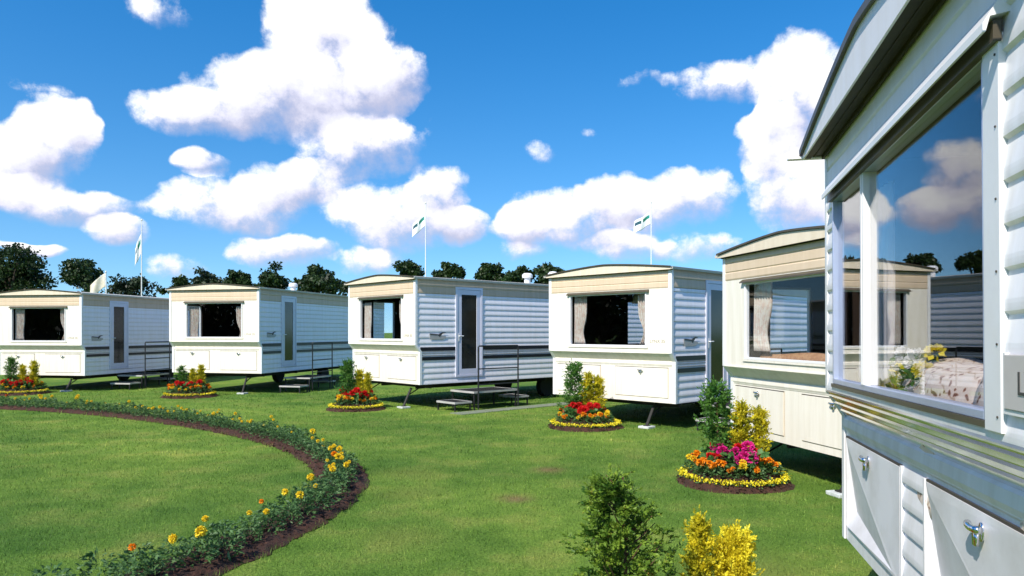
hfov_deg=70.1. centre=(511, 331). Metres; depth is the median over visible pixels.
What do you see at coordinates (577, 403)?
geranium plant
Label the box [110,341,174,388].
metal steps
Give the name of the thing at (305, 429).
marigold plant
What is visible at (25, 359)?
locker door
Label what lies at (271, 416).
marigold plant
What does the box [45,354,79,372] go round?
locker door
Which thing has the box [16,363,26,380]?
conifer shrub
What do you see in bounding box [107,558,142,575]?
marigold plant
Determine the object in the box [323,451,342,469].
marigold plant
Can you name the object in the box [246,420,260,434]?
marigold plant
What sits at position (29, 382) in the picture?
geranium plant
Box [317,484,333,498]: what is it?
marigold plant
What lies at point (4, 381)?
geranium plant
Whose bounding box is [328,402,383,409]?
edging flowers
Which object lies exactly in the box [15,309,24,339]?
curtain
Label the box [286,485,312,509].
marigold plant
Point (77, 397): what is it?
marigold plant
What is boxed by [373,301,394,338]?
side window
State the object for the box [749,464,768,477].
marigold plant
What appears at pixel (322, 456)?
marigold plant
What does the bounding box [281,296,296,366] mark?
door
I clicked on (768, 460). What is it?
marigold plant
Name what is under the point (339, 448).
marigold plant
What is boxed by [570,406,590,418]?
geranium plant
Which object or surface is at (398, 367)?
locker door
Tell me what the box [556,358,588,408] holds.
conifer shrub
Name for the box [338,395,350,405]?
marigold plant
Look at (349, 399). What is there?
marigold plant
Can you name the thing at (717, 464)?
marigold plant
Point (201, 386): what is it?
marigold plant
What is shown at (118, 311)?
door
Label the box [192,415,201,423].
marigold plant
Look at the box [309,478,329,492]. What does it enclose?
marigold plant
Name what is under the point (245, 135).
sky
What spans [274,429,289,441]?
marigold plant
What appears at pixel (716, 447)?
geranium plant
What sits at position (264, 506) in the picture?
marigold plant
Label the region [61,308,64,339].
curtain
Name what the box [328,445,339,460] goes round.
marigold plant
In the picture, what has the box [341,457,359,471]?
marigold plant
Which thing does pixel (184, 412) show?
marigold plant
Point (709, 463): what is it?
marigold plant
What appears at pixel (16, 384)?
geranium plant
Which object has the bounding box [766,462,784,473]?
marigold plant
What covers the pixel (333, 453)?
marigold plant
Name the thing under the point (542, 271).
tree
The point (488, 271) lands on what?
tree
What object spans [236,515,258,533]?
marigold plant
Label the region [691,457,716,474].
marigold plant
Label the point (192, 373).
conifer shrub
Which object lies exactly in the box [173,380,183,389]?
geranium plant
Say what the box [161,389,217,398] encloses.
flower bed
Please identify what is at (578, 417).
marigold plant
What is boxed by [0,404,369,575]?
soil strip
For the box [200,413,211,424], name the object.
marigold plant
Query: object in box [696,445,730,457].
geranium plant
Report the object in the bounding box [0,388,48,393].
edging flowers
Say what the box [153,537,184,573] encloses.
marigold plant
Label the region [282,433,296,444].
marigold plant
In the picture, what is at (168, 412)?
marigold plant
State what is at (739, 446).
geranium plant
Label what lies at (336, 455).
marigold plant
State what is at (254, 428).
marigold plant
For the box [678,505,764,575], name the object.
conifer shrub
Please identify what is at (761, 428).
conifer shrub
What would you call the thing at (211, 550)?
marigold plant
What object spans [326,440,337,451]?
marigold plant
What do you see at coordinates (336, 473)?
marigold plant
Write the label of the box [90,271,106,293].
flagpole
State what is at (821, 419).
locker door
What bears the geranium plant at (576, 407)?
on the flower bed at (568, 428)
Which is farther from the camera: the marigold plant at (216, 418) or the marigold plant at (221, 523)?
the marigold plant at (216, 418)
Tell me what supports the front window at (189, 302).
in the static caravan at (282, 330)
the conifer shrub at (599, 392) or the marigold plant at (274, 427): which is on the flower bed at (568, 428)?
the conifer shrub at (599, 392)
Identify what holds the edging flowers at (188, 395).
on the flower bed at (192, 396)
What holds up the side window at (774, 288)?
in the static caravan at (792, 397)
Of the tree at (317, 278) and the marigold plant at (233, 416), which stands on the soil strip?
the marigold plant at (233, 416)
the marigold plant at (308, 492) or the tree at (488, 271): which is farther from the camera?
the tree at (488, 271)
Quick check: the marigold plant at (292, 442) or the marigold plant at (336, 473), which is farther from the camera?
the marigold plant at (292, 442)
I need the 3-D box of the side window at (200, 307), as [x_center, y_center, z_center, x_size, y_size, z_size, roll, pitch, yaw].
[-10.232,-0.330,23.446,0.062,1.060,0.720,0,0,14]
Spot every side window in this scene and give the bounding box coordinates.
[188,305,201,336]
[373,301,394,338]
[628,301,639,344]
[773,287,810,352]
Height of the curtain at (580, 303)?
1.031 m
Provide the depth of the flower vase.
3.53 m
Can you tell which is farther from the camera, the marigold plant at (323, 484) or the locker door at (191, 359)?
the locker door at (191, 359)
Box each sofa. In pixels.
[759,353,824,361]
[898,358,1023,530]
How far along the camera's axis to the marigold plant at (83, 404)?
16.67 m
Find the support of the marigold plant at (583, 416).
on the flower bed at (568, 428)
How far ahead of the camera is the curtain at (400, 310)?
18.02 m
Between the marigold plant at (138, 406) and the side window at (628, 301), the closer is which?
the marigold plant at (138, 406)
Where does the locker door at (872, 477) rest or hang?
in the static caravan at (920, 104)
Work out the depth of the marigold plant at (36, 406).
17.33 m
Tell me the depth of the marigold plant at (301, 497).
7.08 m
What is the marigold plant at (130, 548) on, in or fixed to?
on the soil strip
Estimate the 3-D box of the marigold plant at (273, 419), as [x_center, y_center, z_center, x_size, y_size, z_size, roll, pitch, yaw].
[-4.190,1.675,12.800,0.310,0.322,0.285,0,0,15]
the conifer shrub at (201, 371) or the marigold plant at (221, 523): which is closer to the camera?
the marigold plant at (221, 523)
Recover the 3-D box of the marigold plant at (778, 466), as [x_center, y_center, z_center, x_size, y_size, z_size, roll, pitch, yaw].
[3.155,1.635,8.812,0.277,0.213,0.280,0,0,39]
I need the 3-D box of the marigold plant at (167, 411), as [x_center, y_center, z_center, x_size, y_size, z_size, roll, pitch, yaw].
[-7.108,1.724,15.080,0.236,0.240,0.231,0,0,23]
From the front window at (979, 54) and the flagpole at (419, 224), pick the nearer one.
the front window at (979, 54)
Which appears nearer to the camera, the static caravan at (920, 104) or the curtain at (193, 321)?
the static caravan at (920, 104)
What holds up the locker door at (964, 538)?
in the static caravan at (920, 104)
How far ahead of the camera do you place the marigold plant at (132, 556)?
5.39 m
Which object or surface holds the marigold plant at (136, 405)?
on the soil strip
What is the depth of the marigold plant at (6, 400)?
17.72 m
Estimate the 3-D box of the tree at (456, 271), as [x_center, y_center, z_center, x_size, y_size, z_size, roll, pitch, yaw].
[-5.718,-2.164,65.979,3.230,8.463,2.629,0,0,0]
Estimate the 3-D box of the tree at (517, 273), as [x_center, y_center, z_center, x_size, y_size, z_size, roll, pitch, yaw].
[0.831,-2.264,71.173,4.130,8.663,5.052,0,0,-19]
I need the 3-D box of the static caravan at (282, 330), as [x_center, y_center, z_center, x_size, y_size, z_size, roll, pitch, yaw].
[-7.911,0.076,26.415,3.282,3.568,9.227,0,0,14]
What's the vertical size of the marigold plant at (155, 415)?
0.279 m
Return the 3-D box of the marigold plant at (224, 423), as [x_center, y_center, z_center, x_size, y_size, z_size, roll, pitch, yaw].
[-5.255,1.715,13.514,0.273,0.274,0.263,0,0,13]
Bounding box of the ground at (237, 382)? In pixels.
[0,333,878,575]
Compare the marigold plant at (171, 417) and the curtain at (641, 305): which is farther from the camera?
the marigold plant at (171, 417)
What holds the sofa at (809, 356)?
in the static caravan at (792, 397)
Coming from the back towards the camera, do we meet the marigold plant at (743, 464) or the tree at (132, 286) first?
the tree at (132, 286)
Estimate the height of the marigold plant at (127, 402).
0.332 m
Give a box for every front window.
[8,306,66,341]
[183,301,243,338]
[357,294,403,340]
[566,289,648,347]
[739,269,824,366]
[821,0,1010,433]
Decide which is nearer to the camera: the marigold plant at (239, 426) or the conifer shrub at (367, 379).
the marigold plant at (239, 426)
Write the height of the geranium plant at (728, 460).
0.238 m
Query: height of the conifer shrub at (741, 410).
0.940 m
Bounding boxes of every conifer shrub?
[1,355,18,381]
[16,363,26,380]
[25,360,41,385]
[173,365,187,381]
[188,368,196,381]
[193,363,205,385]
[334,356,356,394]
[353,367,364,391]
[360,372,373,397]
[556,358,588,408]
[559,463,687,575]
[578,371,597,405]
[590,375,606,407]
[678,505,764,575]
[693,375,737,452]
[728,396,755,447]
[747,404,773,451]
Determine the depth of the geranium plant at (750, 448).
8.80 m
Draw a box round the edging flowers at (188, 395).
[163,390,216,396]
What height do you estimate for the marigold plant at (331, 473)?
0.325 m
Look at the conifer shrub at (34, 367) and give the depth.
21.97 m
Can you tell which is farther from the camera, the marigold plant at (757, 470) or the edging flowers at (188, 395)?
the edging flowers at (188, 395)
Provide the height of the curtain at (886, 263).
1.100 m
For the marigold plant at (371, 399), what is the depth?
17.38 m
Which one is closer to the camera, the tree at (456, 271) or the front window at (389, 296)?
the front window at (389, 296)
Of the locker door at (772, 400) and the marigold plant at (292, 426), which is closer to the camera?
the locker door at (772, 400)
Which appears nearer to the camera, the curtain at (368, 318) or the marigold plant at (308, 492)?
the marigold plant at (308, 492)
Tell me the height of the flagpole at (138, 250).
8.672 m
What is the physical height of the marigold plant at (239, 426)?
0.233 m
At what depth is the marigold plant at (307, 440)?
10.88 m
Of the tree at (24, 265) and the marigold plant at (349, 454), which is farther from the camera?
the tree at (24, 265)
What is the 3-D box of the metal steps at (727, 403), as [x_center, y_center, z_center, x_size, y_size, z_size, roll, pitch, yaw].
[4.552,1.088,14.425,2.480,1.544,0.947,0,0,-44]
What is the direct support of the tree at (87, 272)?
on the ground at (237, 382)
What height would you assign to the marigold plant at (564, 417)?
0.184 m
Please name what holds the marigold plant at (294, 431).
on the soil strip
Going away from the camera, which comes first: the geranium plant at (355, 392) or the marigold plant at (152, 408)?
the marigold plant at (152, 408)
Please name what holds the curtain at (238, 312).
hanging from the static caravan at (282, 330)
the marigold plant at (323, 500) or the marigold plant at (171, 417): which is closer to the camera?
the marigold plant at (323, 500)
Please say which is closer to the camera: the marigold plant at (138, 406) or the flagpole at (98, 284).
the marigold plant at (138, 406)
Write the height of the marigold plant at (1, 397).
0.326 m
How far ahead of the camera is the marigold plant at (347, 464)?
8.75 m
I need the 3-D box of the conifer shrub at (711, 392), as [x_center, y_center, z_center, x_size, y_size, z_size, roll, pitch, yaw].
[2.594,1.131,9.192,0.597,1.196,0.581,0,0,-23]
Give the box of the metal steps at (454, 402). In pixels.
[436,345,528,411]
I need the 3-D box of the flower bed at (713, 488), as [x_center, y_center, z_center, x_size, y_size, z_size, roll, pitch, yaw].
[2.742,1.742,9.070,1.404,0.240,1.442,0,0,0]
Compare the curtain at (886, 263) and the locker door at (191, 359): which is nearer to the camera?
the curtain at (886, 263)
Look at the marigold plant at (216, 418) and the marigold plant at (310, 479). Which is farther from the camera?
the marigold plant at (216, 418)
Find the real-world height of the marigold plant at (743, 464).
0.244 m
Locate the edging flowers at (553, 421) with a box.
[548,418,621,428]
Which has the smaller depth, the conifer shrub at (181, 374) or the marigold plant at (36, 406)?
the marigold plant at (36, 406)
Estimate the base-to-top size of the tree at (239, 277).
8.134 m
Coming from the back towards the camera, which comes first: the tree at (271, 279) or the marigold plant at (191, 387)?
the tree at (271, 279)
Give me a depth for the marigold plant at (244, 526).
6.23 m
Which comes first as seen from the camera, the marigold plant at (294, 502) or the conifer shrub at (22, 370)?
the marigold plant at (294, 502)
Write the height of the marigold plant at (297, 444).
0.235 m
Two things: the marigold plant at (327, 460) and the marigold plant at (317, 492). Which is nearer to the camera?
the marigold plant at (317, 492)
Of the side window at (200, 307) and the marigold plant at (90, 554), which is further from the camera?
the side window at (200, 307)
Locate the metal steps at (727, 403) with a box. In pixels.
[695,348,781,430]
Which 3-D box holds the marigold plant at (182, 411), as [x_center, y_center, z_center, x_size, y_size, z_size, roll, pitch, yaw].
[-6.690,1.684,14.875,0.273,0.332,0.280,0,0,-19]
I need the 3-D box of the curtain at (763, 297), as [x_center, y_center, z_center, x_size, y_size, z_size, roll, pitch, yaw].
[3.412,-0.255,9.932,0.059,1.031,0.443,0,0,-13]
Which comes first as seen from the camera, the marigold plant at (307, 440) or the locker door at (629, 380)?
the marigold plant at (307, 440)
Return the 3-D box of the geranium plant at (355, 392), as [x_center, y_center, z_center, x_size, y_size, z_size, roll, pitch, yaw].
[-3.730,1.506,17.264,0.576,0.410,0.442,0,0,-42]
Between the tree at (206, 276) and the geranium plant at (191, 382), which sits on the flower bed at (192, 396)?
the geranium plant at (191, 382)
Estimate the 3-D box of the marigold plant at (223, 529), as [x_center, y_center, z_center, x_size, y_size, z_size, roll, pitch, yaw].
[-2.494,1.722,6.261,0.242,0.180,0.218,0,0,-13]
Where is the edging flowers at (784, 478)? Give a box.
[676,465,792,488]
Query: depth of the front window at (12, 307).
22.88 m
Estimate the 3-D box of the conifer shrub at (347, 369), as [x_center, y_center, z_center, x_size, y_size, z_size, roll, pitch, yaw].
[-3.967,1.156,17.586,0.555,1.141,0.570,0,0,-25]
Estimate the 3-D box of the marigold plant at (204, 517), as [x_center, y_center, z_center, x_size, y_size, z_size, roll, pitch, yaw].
[-2.521,1.683,6.014,0.284,0.336,0.277,0,0,40]
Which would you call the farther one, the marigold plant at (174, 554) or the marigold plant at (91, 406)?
the marigold plant at (91, 406)
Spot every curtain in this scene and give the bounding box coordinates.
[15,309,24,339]
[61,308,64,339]
[189,307,198,336]
[236,306,240,336]
[364,302,371,337]
[399,301,400,322]
[574,296,586,343]
[638,293,644,344]
[754,282,772,351]
[859,181,895,387]
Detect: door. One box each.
[2,354,34,371]
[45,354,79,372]
[109,301,128,368]
[176,350,209,369]
[220,351,256,370]
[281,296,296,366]
[355,354,378,377]
[387,355,415,380]
[455,287,482,376]
[557,363,600,392]
[615,366,667,398]
[705,280,728,389]
[735,385,783,435]
[802,394,841,449]
[846,436,902,575]
[926,479,1023,575]
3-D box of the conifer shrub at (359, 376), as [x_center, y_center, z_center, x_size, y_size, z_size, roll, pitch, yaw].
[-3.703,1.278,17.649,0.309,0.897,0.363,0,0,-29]
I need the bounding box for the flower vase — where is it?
[885,343,946,391]
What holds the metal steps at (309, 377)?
on the ground at (237, 382)
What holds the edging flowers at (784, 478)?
on the flower bed at (713, 488)
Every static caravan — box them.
[0,289,198,391]
[165,283,383,393]
[344,271,642,408]
[544,264,806,428]
[715,225,841,497]
[787,0,1023,575]
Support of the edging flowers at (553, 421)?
on the flower bed at (568, 428)
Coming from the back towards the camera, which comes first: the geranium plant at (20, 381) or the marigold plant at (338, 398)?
the geranium plant at (20, 381)
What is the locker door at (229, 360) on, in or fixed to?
in the static caravan at (282, 330)
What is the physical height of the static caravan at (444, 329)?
3.655 m
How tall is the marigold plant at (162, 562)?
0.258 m
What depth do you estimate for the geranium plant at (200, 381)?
20.89 m
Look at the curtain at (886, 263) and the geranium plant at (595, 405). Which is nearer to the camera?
the curtain at (886, 263)
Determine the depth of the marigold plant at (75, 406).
16.81 m
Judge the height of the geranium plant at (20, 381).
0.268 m
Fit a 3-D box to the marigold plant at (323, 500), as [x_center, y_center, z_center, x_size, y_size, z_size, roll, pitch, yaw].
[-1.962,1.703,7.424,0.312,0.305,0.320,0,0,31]
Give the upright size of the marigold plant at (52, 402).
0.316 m
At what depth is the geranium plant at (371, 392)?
17.55 m
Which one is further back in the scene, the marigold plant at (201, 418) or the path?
the path
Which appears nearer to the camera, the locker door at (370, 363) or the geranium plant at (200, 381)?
the locker door at (370, 363)
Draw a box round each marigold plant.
[0,394,9,405]
[0,398,9,405]
[9,398,19,406]
[26,398,37,407]
[31,562,73,575]
[35,396,46,407]
[46,397,58,407]
[71,394,84,407]
[73,402,81,409]
[75,547,117,575]
[80,400,93,410]
[84,402,99,412]
[95,401,109,411]
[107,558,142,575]
[112,404,122,413]
[113,402,125,412]
[116,543,152,575]
[118,541,161,575]
[122,400,137,410]
[130,402,143,412]
[133,405,147,416]
[134,549,171,575]
[144,407,156,418]
[153,408,165,418]
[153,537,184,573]
[160,534,190,563]
[161,406,175,418]
[163,410,174,418]
[170,410,182,420]
[176,526,219,567]
[177,407,189,419]
[181,408,196,420]
[183,412,196,423]
[188,515,221,552]
[188,530,220,559]
[189,385,201,393]
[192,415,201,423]
[196,385,205,392]
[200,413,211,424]
[205,524,244,560]
[207,412,220,424]
[207,519,244,549]
[209,415,223,426]
[212,414,228,428]
[212,523,230,541]
[221,417,233,428]
[229,412,241,426]
[234,421,245,430]
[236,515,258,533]
[239,510,261,538]
[240,522,262,545]
[241,422,252,433]
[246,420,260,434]
[249,422,266,436]
[251,499,280,532]
[257,503,283,524]
[258,508,285,534]
[259,423,274,437]
[261,415,274,432]
[267,418,278,433]
[269,426,282,440]
[270,426,285,438]
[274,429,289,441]
[274,489,295,515]
[280,424,297,438]
[280,500,299,521]
[280,505,303,526]
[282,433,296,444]
[285,427,301,438]
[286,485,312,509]
[288,433,302,446]
[288,489,317,513]
[289,431,304,445]
[290,491,318,518]
[292,427,309,442]
[294,438,308,450]
[298,473,325,499]
[300,428,319,444]
[301,436,316,451]
[305,439,321,455]
[306,484,321,503]
[306,484,336,510]
[309,446,323,458]
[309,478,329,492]
[311,444,332,462]
[317,465,343,488]
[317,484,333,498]
[318,479,344,503]
[322,458,336,474]
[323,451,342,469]
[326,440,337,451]
[327,451,347,470]
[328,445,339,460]
[328,462,348,483]
[328,475,350,494]
[329,455,352,479]
[330,445,344,467]
[332,452,350,471]
[333,396,343,404]
[334,476,351,488]
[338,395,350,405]
[338,461,357,483]
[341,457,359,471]
[343,452,357,465]
[345,397,355,404]
[366,397,374,404]
[559,414,570,422]
[571,415,581,422]
[576,412,588,423]
[587,413,598,422]
[591,412,606,423]
[600,410,612,421]
[681,454,696,471]
[685,453,699,466]
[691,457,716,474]
[702,460,725,479]
[708,459,730,477]
[725,459,752,477]
[725,467,740,479]
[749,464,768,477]
[751,467,767,480]
[758,455,777,479]
[765,462,784,475]
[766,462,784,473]
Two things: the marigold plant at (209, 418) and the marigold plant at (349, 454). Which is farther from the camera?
the marigold plant at (209, 418)
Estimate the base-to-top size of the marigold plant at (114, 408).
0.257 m
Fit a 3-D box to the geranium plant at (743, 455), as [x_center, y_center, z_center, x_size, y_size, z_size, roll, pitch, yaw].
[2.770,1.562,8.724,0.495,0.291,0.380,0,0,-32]
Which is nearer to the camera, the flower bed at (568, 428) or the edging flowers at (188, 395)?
the flower bed at (568, 428)
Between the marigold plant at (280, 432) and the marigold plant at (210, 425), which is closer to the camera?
the marigold plant at (280, 432)
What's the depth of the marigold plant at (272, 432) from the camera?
12.13 m
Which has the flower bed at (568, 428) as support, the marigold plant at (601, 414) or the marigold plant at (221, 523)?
the marigold plant at (601, 414)
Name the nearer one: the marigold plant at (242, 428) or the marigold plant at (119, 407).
the marigold plant at (242, 428)
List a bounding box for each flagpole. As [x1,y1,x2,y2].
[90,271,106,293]
[135,219,142,295]
[412,202,425,276]
[633,201,651,264]
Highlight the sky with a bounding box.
[0,0,863,332]
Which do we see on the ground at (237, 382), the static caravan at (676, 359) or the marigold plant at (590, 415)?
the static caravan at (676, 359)
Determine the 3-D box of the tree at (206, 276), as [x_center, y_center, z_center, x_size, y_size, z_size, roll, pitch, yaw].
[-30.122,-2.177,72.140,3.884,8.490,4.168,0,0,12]
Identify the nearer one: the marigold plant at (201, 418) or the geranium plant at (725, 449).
the geranium plant at (725, 449)
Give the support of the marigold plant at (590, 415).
on the flower bed at (568, 428)
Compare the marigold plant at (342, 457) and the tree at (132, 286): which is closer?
the marigold plant at (342, 457)
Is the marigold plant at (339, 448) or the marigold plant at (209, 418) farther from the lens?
the marigold plant at (209, 418)
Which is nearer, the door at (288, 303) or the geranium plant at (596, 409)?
the geranium plant at (596, 409)
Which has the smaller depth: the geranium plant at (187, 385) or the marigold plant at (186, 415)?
the marigold plant at (186, 415)
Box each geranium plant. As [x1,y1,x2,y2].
[0,379,15,386]
[11,381,18,388]
[15,379,27,387]
[22,380,33,387]
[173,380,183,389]
[180,383,195,390]
[185,381,199,390]
[192,379,206,389]
[345,387,366,403]
[362,389,376,401]
[561,402,579,418]
[564,402,582,415]
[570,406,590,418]
[582,405,597,417]
[586,402,604,418]
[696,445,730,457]
[699,449,732,470]
[705,443,723,451]
[715,453,736,470]
[716,445,739,471]
[726,440,774,471]
[728,451,764,473]
[733,443,769,462]
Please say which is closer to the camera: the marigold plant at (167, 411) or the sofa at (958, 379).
the sofa at (958, 379)
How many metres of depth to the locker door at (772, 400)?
9.75 m
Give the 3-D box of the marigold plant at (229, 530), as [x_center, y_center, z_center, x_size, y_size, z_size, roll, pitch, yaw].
[-2.318,1.696,5.883,0.311,0.323,0.322,0,0,-29]
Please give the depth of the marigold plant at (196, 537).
5.80 m
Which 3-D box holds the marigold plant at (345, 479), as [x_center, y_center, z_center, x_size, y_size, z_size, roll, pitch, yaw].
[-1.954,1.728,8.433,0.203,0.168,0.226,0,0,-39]
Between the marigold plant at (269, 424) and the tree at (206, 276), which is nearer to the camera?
the marigold plant at (269, 424)
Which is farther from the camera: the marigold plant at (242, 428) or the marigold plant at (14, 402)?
the marigold plant at (14, 402)
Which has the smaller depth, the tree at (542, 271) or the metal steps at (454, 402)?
the metal steps at (454, 402)
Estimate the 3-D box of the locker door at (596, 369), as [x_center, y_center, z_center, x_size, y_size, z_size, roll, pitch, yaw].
[1.388,0.971,15.401,0.069,0.585,1.191,0,0,-44]
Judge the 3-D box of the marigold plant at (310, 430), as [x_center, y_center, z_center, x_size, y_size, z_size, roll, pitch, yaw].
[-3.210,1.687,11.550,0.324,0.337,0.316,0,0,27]
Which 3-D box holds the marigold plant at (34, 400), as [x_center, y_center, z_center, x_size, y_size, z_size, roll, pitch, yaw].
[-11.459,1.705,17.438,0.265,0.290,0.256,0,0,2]
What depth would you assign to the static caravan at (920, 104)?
3.42 m
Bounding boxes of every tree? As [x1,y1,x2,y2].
[0,242,79,291]
[19,258,103,292]
[82,273,161,296]
[159,274,204,294]
[189,266,225,284]
[223,269,252,285]
[251,261,289,288]
[289,263,347,295]
[391,259,424,276]
[431,261,465,278]
[473,262,511,281]
[505,265,535,282]
[532,262,564,283]
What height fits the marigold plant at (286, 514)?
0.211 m
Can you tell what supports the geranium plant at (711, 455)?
on the flower bed at (713, 488)
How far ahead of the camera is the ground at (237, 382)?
8.85 m
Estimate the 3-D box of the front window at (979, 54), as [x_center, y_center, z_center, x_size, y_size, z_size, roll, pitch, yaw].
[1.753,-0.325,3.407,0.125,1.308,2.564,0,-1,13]
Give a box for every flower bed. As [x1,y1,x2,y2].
[0,387,50,395]
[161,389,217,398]
[326,401,385,411]
[548,417,624,431]
[676,468,794,493]
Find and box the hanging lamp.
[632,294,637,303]
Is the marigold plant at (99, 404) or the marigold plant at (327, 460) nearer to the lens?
the marigold plant at (327, 460)
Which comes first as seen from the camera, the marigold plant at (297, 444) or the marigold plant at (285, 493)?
the marigold plant at (285, 493)
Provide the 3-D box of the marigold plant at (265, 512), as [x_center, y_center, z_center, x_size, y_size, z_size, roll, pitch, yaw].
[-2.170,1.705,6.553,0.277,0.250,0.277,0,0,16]
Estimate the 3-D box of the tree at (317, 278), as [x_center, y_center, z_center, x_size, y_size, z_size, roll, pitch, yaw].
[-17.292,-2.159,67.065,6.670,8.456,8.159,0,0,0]
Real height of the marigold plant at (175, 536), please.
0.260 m
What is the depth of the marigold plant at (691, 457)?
9.16 m
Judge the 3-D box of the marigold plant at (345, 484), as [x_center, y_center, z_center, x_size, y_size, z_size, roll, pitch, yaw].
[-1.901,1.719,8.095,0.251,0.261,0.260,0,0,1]
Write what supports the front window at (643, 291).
in the static caravan at (676, 359)
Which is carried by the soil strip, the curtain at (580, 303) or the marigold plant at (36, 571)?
the marigold plant at (36, 571)
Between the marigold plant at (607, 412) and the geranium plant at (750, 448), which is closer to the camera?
the geranium plant at (750, 448)
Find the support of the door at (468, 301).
in the static caravan at (444, 329)
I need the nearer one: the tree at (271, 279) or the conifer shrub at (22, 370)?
the conifer shrub at (22, 370)
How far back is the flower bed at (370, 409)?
17.15 m
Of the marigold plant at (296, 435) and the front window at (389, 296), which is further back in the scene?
the front window at (389, 296)
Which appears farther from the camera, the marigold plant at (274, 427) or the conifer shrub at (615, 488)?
the marigold plant at (274, 427)
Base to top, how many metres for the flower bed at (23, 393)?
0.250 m
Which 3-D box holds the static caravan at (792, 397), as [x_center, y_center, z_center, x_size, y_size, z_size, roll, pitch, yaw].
[7.840,0.295,10.209,9.227,3.129,3.282,0,0,-13]
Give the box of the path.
[450,401,591,414]
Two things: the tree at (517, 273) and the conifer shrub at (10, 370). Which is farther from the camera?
the tree at (517, 273)
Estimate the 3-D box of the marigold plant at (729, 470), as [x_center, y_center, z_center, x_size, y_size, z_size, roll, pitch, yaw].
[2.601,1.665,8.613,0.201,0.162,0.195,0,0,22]
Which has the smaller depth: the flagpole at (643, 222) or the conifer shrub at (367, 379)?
the conifer shrub at (367, 379)
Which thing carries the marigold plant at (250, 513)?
on the soil strip
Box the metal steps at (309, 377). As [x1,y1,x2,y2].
[279,342,335,392]
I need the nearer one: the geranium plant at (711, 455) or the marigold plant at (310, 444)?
the geranium plant at (711, 455)
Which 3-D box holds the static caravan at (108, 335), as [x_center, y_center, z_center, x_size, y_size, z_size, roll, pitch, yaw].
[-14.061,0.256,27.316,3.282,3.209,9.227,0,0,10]
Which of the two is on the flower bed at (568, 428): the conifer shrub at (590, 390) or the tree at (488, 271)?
the conifer shrub at (590, 390)
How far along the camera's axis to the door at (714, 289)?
14.72 m
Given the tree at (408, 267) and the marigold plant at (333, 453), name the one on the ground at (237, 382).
the tree at (408, 267)
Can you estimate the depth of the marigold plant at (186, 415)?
14.50 m
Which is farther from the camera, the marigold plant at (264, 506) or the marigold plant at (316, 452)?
the marigold plant at (316, 452)
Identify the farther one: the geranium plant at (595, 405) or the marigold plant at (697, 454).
the geranium plant at (595, 405)
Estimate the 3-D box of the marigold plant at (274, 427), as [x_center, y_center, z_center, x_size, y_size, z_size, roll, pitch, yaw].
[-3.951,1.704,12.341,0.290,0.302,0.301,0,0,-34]
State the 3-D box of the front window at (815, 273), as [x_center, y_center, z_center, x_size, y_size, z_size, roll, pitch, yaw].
[3.451,-0.162,9.175,0.105,1.135,2.078,0,0,-13]
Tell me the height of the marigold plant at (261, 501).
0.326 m
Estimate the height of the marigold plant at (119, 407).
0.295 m
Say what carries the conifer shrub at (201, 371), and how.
on the flower bed at (192, 396)
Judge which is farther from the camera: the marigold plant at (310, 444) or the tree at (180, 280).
the tree at (180, 280)
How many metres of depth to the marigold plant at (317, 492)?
7.65 m

